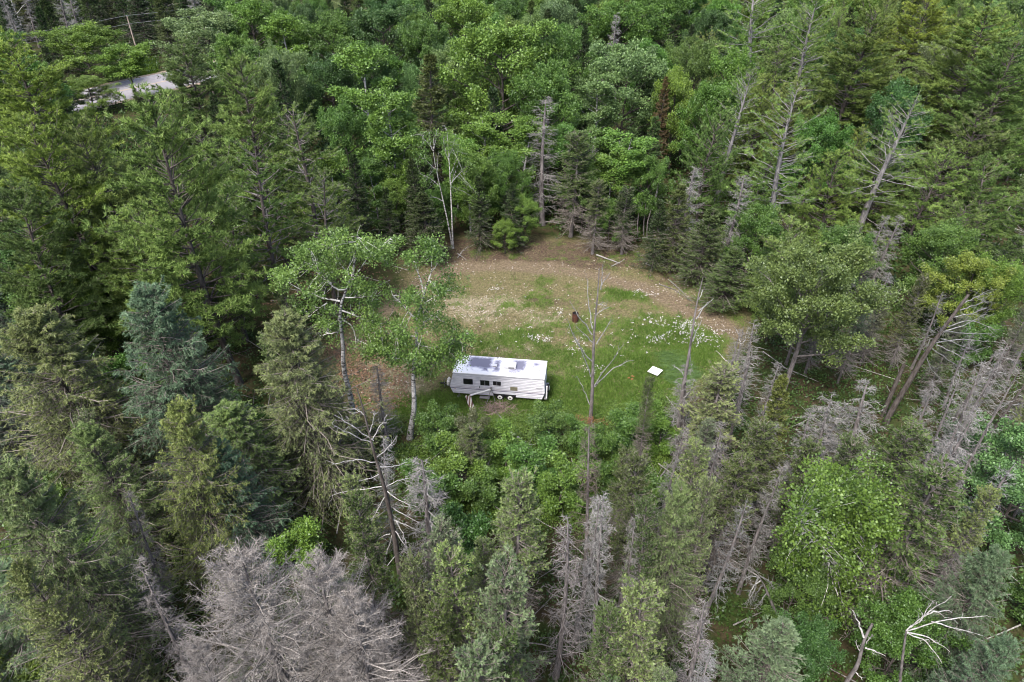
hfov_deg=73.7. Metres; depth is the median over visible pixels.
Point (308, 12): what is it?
maple tree
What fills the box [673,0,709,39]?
aspen tree
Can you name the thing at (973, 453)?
bare dead tree
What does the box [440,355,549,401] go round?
travel trailer
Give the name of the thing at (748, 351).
bare dead tree
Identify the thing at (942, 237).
maple tree
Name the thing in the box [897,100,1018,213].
young pine tree
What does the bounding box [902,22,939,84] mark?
spruce tree
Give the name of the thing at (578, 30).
aspen tree
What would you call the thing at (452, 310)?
dry grass
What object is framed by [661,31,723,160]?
maple tree
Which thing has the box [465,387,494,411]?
collapsed awning
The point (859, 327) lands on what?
thin spruce tree
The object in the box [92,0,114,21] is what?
spruce tree
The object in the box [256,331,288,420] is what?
thin spruce tree
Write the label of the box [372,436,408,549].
dead spruce tree
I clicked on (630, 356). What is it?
grass
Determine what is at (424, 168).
spruce tree
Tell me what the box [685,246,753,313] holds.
fir tree
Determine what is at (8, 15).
dead spruce tree
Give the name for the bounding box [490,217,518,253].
maple tree
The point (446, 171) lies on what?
aspen tree
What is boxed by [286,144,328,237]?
red pine tree
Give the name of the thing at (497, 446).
sapling
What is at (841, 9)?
pine tree
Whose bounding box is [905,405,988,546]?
dead spruce tree
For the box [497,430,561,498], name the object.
sapling
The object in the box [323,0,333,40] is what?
spruce tree
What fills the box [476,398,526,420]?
brush pile
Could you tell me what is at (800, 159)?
half bare pine tree
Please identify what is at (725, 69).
maple tree
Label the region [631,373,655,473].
thin spruce tree
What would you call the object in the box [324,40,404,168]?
aspen tree
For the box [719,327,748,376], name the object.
snag
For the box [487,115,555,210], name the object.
aspen tree
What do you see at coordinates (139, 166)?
spruce tree
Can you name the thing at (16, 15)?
spruce tree
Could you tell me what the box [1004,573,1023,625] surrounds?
sapling
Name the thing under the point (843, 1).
young pine tree
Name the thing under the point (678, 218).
fir tree
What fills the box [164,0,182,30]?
spruce tree
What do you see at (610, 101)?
aspen tree
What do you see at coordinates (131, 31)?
utility pole
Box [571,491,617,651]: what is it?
dead spruce tree
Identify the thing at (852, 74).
maple tree
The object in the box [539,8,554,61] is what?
spruce tree
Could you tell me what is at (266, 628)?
dead larch tree
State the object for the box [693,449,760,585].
thin spruce tree
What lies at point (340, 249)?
poplar tree
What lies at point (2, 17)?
spruce tree
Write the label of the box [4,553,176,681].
fir tree
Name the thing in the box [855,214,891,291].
dead spruce tree
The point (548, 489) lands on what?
sapling
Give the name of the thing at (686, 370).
snag
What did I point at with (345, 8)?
spruce tree
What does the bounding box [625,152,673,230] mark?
maple tree
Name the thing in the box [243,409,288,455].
sapling
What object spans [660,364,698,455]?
dead spruce tree
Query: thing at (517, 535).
thin spruce tree
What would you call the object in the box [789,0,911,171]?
pine tree
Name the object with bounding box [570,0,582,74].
spruce tree
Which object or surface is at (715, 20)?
maple tree
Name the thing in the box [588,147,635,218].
aspen tree
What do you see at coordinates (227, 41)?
maple tree
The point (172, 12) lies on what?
spruce tree
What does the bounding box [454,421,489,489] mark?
thin spruce tree
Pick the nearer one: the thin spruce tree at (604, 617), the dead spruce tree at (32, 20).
the thin spruce tree at (604, 617)
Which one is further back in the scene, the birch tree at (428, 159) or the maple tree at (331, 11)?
the maple tree at (331, 11)
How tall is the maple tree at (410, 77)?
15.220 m
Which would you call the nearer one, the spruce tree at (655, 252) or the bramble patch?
the bramble patch
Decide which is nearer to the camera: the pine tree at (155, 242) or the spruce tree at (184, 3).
the pine tree at (155, 242)
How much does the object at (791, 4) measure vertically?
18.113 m
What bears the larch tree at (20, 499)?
on the ground at (544, 234)
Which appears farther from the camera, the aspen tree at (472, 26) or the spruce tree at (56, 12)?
the spruce tree at (56, 12)
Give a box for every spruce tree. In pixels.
[0,0,19,38]
[0,0,35,46]
[0,0,36,54]
[0,212,20,258]
[0,222,23,307]
[0,322,26,368]
[4,0,41,61]
[4,7,28,50]
[8,0,35,26]
[10,0,40,41]
[16,379,74,471]
[21,0,40,47]
[21,0,52,30]
[32,490,70,562]
[34,6,63,64]
[35,0,82,63]
[38,0,62,25]
[41,45,90,129]
[43,8,78,75]
[49,0,78,45]
[53,0,77,56]
[54,83,96,181]
[63,0,92,70]
[63,0,104,51]
[72,405,139,510]
[77,0,116,31]
[79,0,116,65]
[86,0,113,30]
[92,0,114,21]
[98,0,120,30]
[101,0,132,35]
[108,137,134,204]
[113,0,142,45]
[121,0,163,54]
[122,490,181,617]
[125,0,153,43]
[130,555,201,681]
[134,159,176,220]
[144,0,166,47]
[152,0,184,62]
[152,0,189,48]
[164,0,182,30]
[167,137,200,225]
[171,0,191,26]
[175,0,196,44]
[186,0,212,51]
[189,0,205,7]
[189,333,225,415]
[190,0,210,39]
[200,0,220,40]
[207,92,232,180]
[230,82,276,196]
[254,77,286,161]
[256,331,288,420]
[270,57,312,195]
[272,275,318,365]
[275,15,294,80]
[320,144,347,230]
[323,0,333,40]
[337,0,352,12]
[339,469,390,576]
[339,486,406,643]
[342,6,372,92]
[342,154,379,266]
[347,0,364,13]
[351,0,364,39]
[368,364,401,442]
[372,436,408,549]
[376,188,408,255]
[381,26,400,87]
[397,457,468,605]
[397,547,438,681]
[401,191,452,267]
[403,156,429,255]
[410,54,457,190]
[416,135,438,192]
[416,595,461,681]
[420,512,483,681]
[424,0,439,86]
[424,539,485,681]
[452,633,511,681]
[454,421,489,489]
[463,541,550,681]
[464,175,498,258]
[465,535,496,633]
[479,49,500,119]
[479,86,510,180]
[481,465,551,635]
[486,620,527,681]
[494,495,532,585]
[499,183,528,253]
[517,96,565,225]
[525,0,534,15]
[535,514,590,681]
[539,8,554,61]
[544,128,601,238]
[549,41,582,126]
[564,495,611,644]
[568,420,602,595]
[569,24,593,131]
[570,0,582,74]
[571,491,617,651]
[574,599,629,681]
[576,179,611,254]
[590,447,656,608]
[592,31,609,81]
[592,573,668,681]
[596,672,620,681]
[601,14,619,98]
[603,186,640,254]
[605,442,639,533]
[609,512,640,642]
[614,493,660,637]
[615,0,631,88]
[623,49,659,153]
[625,475,710,668]
[631,115,669,200]
[631,199,671,275]
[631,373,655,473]
[646,76,671,181]
[646,662,676,681]
[651,427,691,548]
[651,435,714,581]
[660,34,676,114]
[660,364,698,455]
[665,470,721,645]
[666,166,706,259]
[666,593,717,681]
[668,359,743,482]
[670,6,681,44]
[674,10,687,68]
[685,24,696,86]
[686,417,717,494]
[686,643,717,681]
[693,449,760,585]
[694,421,729,528]
[704,615,809,681]
[707,413,785,544]
[712,175,751,268]
[719,329,745,402]
[732,462,788,594]
[739,373,791,521]
[744,435,826,563]
[746,423,778,506]
[747,361,781,444]
[753,0,784,82]
[762,20,785,85]
[773,408,818,519]
[782,392,847,514]
[790,309,830,375]
[797,431,871,560]
[806,448,968,643]
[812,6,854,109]
[818,378,886,480]
[823,278,856,366]
[828,278,874,384]
[840,414,938,545]
[850,293,892,365]
[854,273,894,345]
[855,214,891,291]
[862,215,904,284]
[862,543,1017,681]
[878,0,910,67]
[878,378,940,487]
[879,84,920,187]
[879,272,932,371]
[884,441,948,579]
[898,0,922,39]
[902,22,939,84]
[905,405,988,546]
[910,311,971,406]
[916,627,1023,681]
[917,362,986,499]
[917,482,1002,596]
[930,339,1013,486]
[939,375,987,437]
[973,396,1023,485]
[981,304,1023,386]
[998,372,1023,422]
[1004,339,1023,383]
[1007,490,1023,521]
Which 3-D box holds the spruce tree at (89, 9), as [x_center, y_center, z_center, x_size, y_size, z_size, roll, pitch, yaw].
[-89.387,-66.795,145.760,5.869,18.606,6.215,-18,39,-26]
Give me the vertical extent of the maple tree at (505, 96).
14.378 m
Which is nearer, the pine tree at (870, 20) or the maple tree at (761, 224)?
the maple tree at (761, 224)
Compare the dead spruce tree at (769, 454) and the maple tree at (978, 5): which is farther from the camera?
the maple tree at (978, 5)
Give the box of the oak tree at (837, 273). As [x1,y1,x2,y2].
[737,219,910,399]
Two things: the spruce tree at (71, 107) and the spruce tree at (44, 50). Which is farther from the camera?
the spruce tree at (44, 50)
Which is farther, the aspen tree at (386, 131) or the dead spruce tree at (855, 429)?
the aspen tree at (386, 131)
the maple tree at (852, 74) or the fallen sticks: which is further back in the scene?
the maple tree at (852, 74)
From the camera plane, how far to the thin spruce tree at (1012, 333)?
56.09 m
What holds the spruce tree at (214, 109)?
on the ground at (544, 234)
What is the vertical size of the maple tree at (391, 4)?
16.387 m
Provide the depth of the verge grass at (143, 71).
150.69 m
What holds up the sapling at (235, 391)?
on the ground at (544, 234)
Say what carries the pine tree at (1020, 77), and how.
on the ground at (544, 234)
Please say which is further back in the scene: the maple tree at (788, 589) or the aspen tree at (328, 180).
the aspen tree at (328, 180)
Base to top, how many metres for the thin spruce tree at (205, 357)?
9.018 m
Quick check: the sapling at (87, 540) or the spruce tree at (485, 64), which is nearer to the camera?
the sapling at (87, 540)
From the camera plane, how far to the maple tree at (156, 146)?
84.04 m
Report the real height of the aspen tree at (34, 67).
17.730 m
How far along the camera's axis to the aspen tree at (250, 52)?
112.71 m
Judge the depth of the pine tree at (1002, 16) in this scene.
110.62 m
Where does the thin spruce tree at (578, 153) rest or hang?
on the ground at (544, 234)
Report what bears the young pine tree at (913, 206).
on the ground at (544, 234)
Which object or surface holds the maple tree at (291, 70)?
on the ground at (544, 234)
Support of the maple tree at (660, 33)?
on the ground at (544, 234)
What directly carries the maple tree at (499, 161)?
on the ground at (544, 234)
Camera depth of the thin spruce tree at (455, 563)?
30.56 m
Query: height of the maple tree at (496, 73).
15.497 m
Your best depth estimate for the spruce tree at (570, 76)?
112.68 m
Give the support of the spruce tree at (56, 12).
on the ground at (544, 234)
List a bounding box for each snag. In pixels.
[326,388,423,580]
[567,261,633,422]
[646,184,658,236]
[672,277,713,455]
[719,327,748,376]
[739,574,781,613]
[844,609,884,681]
[880,364,905,416]
[882,288,997,424]
[898,596,988,681]
[942,355,1001,439]
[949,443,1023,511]
[972,342,1018,419]
[984,385,1023,446]
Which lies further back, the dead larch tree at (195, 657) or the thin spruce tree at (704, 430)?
the thin spruce tree at (704, 430)
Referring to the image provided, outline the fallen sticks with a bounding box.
[0,198,1023,681]
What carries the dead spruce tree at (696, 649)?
on the ground at (544, 234)
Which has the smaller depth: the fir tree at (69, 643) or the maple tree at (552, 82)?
the fir tree at (69, 643)
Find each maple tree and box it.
[0,28,22,124]
[0,68,20,169]
[0,163,18,214]
[0,210,88,278]
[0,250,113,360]
[3,30,39,93]
[10,56,72,124]
[13,128,75,194]
[26,19,126,75]
[54,271,134,354]
[64,74,121,112]
[88,39,152,103]
[129,115,188,187]
[149,4,264,93]
[185,187,269,280]
[206,31,256,97]
[218,154,279,252]
[222,0,292,64]
[245,19,271,60]
[250,51,307,120]
[251,37,316,147]
[255,65,324,144]
[257,0,300,51]
[261,0,296,46]
[287,0,333,83]
[291,8,337,66]
[294,9,370,94]
[295,0,328,54]
[298,50,370,140]
[301,0,341,8]
[315,94,378,203]
[331,3,433,89]
[348,40,397,125]
[350,7,380,89]
[361,0,406,42]
[367,0,405,57]
[376,174,413,233]
[389,1,423,60]
[393,0,431,60]
[397,9,449,100]
[400,59,445,135]
[421,44,482,133]
[423,16,580,145]
[425,183,457,238]
[428,0,495,56]
[430,1,462,36]
[432,35,467,132]
[452,149,501,218]
[472,10,517,78]
[479,29,515,108]
[486,148,536,220]
[490,2,527,19]
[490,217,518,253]
[492,55,534,140]
[493,0,536,20]
[495,14,530,54]
[502,194,542,243]
[507,57,582,185]
[519,7,544,48]
[527,23,596,139]
[532,38,572,113]
[537,0,579,57]
[548,21,567,39]
[554,0,597,51]
[564,159,602,232]
[570,36,671,150]
[575,0,664,85]
[586,1,616,78]
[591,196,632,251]
[622,37,679,133]
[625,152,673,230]
[627,0,708,79]
[648,64,702,173]
[655,36,697,110]
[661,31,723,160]
[668,79,743,176]
[680,8,738,77]
[695,0,742,57]
[699,44,765,156]
[717,19,747,84]
[719,195,791,285]
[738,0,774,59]
[749,276,797,342]
[758,537,841,621]
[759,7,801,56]
[774,608,848,681]
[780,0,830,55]
[780,105,862,213]
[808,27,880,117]
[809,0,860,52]
[814,218,886,286]
[821,0,883,29]
[823,42,869,112]
[833,524,939,618]
[846,585,974,681]
[852,76,935,175]
[894,216,980,307]
[896,0,944,24]
[900,39,962,144]
[913,250,1018,342]
[939,0,976,15]
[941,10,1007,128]
[951,251,1023,346]
[954,411,1023,551]
[974,0,1020,8]
[975,0,1018,27]
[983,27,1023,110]
[997,81,1023,181]
[1002,0,1023,56]
[1007,19,1023,75]
[1007,73,1023,163]
[1011,174,1023,229]
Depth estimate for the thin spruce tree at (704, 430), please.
45.61 m
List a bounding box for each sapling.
[0,468,77,558]
[0,642,49,681]
[58,519,127,591]
[86,350,135,405]
[136,350,169,383]
[175,514,218,553]
[203,386,265,426]
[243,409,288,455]
[260,515,330,579]
[397,458,463,529]
[412,399,461,455]
[427,429,487,500]
[432,502,491,573]
[451,464,502,511]
[453,407,490,457]
[482,417,523,480]
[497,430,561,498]
[525,398,575,456]
[533,449,594,514]
[564,413,603,460]
[577,421,621,485]
[606,399,655,453]
[623,636,685,680]
[636,464,678,518]
[644,398,683,457]
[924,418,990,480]
[944,316,1007,366]
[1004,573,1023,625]
[1014,317,1023,367]
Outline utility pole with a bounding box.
[126,16,135,44]
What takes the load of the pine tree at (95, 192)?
on the ground at (544, 234)
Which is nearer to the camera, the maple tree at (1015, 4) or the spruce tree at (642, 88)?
the spruce tree at (642, 88)
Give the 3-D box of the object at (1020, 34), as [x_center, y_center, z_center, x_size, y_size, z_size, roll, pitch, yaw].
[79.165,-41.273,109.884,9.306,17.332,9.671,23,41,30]
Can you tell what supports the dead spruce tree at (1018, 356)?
on the ground at (544, 234)
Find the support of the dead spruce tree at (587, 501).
on the ground at (544, 234)
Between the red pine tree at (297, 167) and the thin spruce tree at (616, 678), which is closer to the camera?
the thin spruce tree at (616, 678)
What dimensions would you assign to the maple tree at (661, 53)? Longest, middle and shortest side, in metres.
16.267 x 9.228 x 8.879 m
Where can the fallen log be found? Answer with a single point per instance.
(677, 291)
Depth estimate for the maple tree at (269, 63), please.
106.68 m
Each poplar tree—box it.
[266,223,408,439]
[371,232,477,440]
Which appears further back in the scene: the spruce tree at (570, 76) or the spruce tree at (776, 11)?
the spruce tree at (776, 11)
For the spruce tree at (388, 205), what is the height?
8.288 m
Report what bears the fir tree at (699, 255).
on the ground at (544, 234)
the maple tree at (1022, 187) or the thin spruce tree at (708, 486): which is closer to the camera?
the thin spruce tree at (708, 486)
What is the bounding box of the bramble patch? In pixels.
[375,389,685,536]
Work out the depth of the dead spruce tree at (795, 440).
42.90 m
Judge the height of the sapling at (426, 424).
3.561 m
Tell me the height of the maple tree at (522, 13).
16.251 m
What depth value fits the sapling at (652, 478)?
44.91 m
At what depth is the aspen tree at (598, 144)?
81.26 m
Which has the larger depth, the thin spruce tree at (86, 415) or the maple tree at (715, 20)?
the maple tree at (715, 20)
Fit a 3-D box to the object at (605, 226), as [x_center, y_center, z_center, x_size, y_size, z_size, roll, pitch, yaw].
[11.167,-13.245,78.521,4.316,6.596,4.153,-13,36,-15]
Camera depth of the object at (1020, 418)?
45.46 m
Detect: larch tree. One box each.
[0,286,38,368]
[0,301,180,558]
[0,345,61,452]
[0,394,75,524]
[0,451,212,681]
[0,552,82,681]
[65,419,201,609]
[112,274,281,523]
[149,394,288,620]
[166,628,274,681]
[173,535,405,681]
[194,437,301,602]
[203,399,323,573]
[247,304,398,535]
[261,542,428,681]
[290,579,444,681]
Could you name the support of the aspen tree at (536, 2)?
on the ground at (544, 234)
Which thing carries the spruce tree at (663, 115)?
on the ground at (544, 234)
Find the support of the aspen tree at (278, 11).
on the ground at (544, 234)
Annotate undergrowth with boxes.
[0,4,1023,681]
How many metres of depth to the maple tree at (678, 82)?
93.53 m
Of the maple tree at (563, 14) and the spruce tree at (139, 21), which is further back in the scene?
the spruce tree at (139, 21)
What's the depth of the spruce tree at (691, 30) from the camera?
125.74 m
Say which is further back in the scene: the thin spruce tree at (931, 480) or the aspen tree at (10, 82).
the aspen tree at (10, 82)
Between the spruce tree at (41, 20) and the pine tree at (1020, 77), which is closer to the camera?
the pine tree at (1020, 77)
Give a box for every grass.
[46,56,160,89]
[332,241,747,433]
[335,242,755,432]
[654,349,702,389]
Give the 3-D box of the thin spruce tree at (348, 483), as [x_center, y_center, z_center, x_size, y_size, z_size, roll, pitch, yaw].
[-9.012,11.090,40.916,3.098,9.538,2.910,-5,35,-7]
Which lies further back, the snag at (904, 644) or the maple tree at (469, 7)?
the maple tree at (469, 7)
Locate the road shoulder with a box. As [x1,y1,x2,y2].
[84,61,214,108]
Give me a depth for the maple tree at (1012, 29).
117.95 m
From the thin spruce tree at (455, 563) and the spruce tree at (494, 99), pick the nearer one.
the thin spruce tree at (455, 563)
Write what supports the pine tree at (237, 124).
on the ground at (544, 234)
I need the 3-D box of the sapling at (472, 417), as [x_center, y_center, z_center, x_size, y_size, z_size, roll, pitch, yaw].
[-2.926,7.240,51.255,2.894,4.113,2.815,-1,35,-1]
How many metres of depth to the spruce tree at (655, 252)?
73.92 m
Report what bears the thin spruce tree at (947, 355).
on the ground at (544, 234)
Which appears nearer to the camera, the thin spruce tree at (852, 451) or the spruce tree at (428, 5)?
the thin spruce tree at (852, 451)
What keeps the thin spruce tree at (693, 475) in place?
on the ground at (544, 234)
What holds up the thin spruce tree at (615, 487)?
on the ground at (544, 234)
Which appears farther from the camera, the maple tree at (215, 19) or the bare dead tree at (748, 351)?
the maple tree at (215, 19)
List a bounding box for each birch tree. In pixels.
[404,128,451,247]
[433,126,488,248]
[767,447,915,630]
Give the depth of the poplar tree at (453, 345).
47.04 m
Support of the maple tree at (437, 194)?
on the ground at (544, 234)
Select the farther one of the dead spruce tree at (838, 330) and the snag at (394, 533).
the dead spruce tree at (838, 330)
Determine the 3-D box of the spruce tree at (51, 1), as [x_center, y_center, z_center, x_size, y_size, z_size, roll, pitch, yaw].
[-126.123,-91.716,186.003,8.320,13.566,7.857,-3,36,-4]
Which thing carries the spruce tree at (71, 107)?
on the ground at (544, 234)
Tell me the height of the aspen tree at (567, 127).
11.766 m
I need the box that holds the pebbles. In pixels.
[337,259,762,403]
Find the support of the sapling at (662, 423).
on the ground at (544, 234)
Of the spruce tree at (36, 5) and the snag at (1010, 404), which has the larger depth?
the spruce tree at (36, 5)
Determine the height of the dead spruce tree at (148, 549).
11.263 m
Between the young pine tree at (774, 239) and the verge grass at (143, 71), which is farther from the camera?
the verge grass at (143, 71)
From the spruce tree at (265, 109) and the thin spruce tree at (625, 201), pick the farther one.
the spruce tree at (265, 109)
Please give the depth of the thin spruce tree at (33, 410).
46.07 m
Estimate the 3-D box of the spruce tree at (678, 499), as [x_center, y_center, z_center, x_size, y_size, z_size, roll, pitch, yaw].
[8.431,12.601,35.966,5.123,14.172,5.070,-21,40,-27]
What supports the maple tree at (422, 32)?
on the ground at (544, 234)
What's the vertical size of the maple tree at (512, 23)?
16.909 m
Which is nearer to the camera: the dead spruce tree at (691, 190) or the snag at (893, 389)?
the snag at (893, 389)
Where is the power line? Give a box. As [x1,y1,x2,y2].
[21,1,242,34]
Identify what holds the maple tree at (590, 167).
on the ground at (544, 234)
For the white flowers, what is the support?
on the ground at (544, 234)
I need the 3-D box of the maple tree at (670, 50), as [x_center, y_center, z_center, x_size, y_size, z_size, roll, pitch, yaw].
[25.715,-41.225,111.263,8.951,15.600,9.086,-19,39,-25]
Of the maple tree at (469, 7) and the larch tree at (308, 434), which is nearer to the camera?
the larch tree at (308, 434)
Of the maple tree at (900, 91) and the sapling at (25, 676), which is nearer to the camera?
the sapling at (25, 676)
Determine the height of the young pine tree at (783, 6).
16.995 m
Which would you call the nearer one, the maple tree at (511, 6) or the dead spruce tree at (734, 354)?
the dead spruce tree at (734, 354)
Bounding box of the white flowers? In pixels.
[457,286,729,369]
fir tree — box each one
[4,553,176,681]
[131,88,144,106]
[645,184,696,274]
[668,207,726,292]
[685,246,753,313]
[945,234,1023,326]
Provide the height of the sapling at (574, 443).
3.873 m
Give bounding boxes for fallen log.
[659,284,695,301]
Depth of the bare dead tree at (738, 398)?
50.19 m
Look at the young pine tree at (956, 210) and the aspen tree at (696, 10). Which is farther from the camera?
the aspen tree at (696, 10)
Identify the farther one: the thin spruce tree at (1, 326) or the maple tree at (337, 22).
the maple tree at (337, 22)
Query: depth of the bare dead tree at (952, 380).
54.60 m
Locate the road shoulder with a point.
(113, 103)
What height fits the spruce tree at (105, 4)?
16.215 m
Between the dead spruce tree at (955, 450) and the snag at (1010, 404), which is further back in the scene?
the snag at (1010, 404)
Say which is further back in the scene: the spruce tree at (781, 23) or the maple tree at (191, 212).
the spruce tree at (781, 23)
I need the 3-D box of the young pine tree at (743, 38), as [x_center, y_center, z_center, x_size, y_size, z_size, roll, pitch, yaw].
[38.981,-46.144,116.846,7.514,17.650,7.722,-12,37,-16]
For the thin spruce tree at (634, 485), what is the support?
on the ground at (544, 234)
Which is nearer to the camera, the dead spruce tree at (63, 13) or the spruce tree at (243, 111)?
the spruce tree at (243, 111)
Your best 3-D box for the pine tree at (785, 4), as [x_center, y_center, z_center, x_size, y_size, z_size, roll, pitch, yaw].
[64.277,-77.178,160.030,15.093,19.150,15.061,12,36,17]
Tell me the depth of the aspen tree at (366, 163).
79.31 m
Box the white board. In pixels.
[647,366,662,375]
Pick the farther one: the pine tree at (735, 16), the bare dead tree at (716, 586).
the pine tree at (735, 16)
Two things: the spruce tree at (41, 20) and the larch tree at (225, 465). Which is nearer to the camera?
the larch tree at (225, 465)
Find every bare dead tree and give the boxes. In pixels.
[697,498,753,624]
[726,351,757,447]
[732,319,763,413]
[784,298,803,365]
[820,404,846,459]
[900,372,967,514]
[909,292,946,369]
[933,367,1021,535]
[939,462,1015,586]
[940,332,975,409]
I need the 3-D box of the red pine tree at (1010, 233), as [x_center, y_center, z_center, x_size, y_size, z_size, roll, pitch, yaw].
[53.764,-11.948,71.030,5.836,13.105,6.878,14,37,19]
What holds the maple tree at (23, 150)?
on the ground at (544, 234)
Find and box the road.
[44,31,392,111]
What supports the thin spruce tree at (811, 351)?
on the ground at (544, 234)
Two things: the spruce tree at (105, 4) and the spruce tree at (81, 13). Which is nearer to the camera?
the spruce tree at (81, 13)
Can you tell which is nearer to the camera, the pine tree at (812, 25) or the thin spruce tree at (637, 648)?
the thin spruce tree at (637, 648)
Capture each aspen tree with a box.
[0,58,22,148]
[1,54,82,158]
[199,0,244,57]
[241,44,270,105]
[256,13,316,100]
[266,6,295,50]
[308,149,358,244]
[314,159,345,203]
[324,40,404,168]
[354,157,395,236]
[356,86,431,226]
[362,102,408,176]
[378,146,425,226]
[385,55,414,137]
[437,134,476,209]
[443,141,492,233]
[455,3,491,82]
[459,110,514,211]
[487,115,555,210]
[505,48,528,105]
[527,0,548,15]
[538,121,590,217]
[567,25,596,82]
[567,124,614,209]
[573,71,623,152]
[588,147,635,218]
[590,126,658,214]
[667,0,703,34]
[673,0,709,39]
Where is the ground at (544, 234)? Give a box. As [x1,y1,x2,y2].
[0,0,1023,681]
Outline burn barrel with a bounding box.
[572,311,578,322]
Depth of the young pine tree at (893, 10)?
126.19 m
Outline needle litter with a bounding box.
[131,234,411,413]
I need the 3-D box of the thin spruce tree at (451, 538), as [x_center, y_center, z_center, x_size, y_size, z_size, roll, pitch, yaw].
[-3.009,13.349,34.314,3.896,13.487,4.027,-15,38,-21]
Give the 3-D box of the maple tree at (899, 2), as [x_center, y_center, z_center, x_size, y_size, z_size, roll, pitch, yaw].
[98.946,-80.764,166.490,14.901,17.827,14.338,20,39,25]
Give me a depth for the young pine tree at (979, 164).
74.44 m
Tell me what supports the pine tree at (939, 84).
on the ground at (544, 234)
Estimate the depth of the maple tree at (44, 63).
98.64 m
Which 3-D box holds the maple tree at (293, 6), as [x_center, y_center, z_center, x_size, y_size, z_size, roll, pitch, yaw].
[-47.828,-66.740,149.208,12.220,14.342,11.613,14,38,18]
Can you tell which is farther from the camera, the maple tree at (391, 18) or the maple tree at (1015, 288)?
the maple tree at (391, 18)
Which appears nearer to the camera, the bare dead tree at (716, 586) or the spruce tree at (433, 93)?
the bare dead tree at (716, 586)
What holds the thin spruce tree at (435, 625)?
on the ground at (544, 234)
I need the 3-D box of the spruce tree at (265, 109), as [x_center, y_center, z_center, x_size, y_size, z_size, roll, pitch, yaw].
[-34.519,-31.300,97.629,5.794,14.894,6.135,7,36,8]
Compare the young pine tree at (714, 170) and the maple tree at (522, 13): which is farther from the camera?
the maple tree at (522, 13)
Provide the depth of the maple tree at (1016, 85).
96.96 m
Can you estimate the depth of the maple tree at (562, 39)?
96.26 m
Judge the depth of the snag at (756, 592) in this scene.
38.83 m
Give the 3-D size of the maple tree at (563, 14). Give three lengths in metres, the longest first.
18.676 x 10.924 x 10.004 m
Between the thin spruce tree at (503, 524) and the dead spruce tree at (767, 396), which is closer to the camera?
the thin spruce tree at (503, 524)
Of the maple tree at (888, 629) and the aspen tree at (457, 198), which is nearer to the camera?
the maple tree at (888, 629)
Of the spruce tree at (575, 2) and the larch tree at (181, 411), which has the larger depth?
the spruce tree at (575, 2)
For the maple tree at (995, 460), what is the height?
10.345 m
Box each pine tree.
[0,25,130,213]
[0,96,148,349]
[0,173,121,367]
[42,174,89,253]
[52,101,184,297]
[71,193,225,345]
[79,79,279,385]
[79,160,126,222]
[150,30,254,172]
[159,148,200,227]
[169,184,202,274]
[187,129,226,194]
[191,44,323,269]
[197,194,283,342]
[213,136,318,314]
[262,99,368,291]
[284,164,367,324]
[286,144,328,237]
[668,103,740,228]
[689,26,722,106]
[699,0,744,40]
[699,61,766,203]
[712,0,800,142]
[717,0,742,46]
[721,22,759,116]
[721,72,786,200]
[721,149,789,253]
[732,207,830,310]
[735,79,830,253]
[737,0,749,26]
[737,40,818,145]
[742,9,802,117]
[744,0,787,50]
[747,75,812,173]
[760,0,812,24]
[768,0,838,150]
[776,0,824,91]
[781,147,869,245]
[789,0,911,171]
[789,6,817,64]
[801,5,851,99]
[807,4,840,78]
[817,0,859,38]
[818,4,845,49]
[820,120,872,210]
[822,6,848,45]
[828,135,910,240]
[836,88,936,239]
[842,11,878,75]
[850,0,963,125]
[852,61,909,154]
[852,135,905,211]
[854,0,899,32]
[859,19,903,86]
[867,0,904,32]
[872,136,987,248]
[873,0,897,90]
[884,17,926,104]
[894,0,936,70]
[895,0,1023,172]
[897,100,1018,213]
[899,0,942,61]
[903,193,995,283]
[919,31,1023,201]
[929,40,976,139]
[930,152,1023,259]
[939,0,968,40]
[940,0,973,31]
[987,3,1015,72]
[992,11,1016,31]
[993,60,1023,119]
[996,196,1023,264]
[1002,12,1023,109]
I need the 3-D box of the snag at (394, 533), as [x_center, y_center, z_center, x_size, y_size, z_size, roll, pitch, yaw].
[-7.411,9.141,38.941,5.872,16.215,2.704,0,35,0]
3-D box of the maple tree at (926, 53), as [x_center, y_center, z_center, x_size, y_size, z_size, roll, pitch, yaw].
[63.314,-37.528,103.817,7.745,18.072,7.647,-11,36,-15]
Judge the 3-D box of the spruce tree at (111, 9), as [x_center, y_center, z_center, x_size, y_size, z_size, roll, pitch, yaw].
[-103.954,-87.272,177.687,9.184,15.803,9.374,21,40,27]
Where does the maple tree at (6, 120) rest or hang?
on the ground at (544, 234)
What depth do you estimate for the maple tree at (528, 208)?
78.71 m
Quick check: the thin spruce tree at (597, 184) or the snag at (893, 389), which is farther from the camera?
the thin spruce tree at (597, 184)
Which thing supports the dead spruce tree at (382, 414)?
on the ground at (544, 234)
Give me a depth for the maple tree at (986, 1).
143.56 m
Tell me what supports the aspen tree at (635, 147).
on the ground at (544, 234)
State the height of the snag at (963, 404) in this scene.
9.888 m
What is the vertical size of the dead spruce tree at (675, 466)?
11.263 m
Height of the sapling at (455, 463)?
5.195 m
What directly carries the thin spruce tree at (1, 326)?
on the ground at (544, 234)
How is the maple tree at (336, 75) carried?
on the ground at (544, 234)

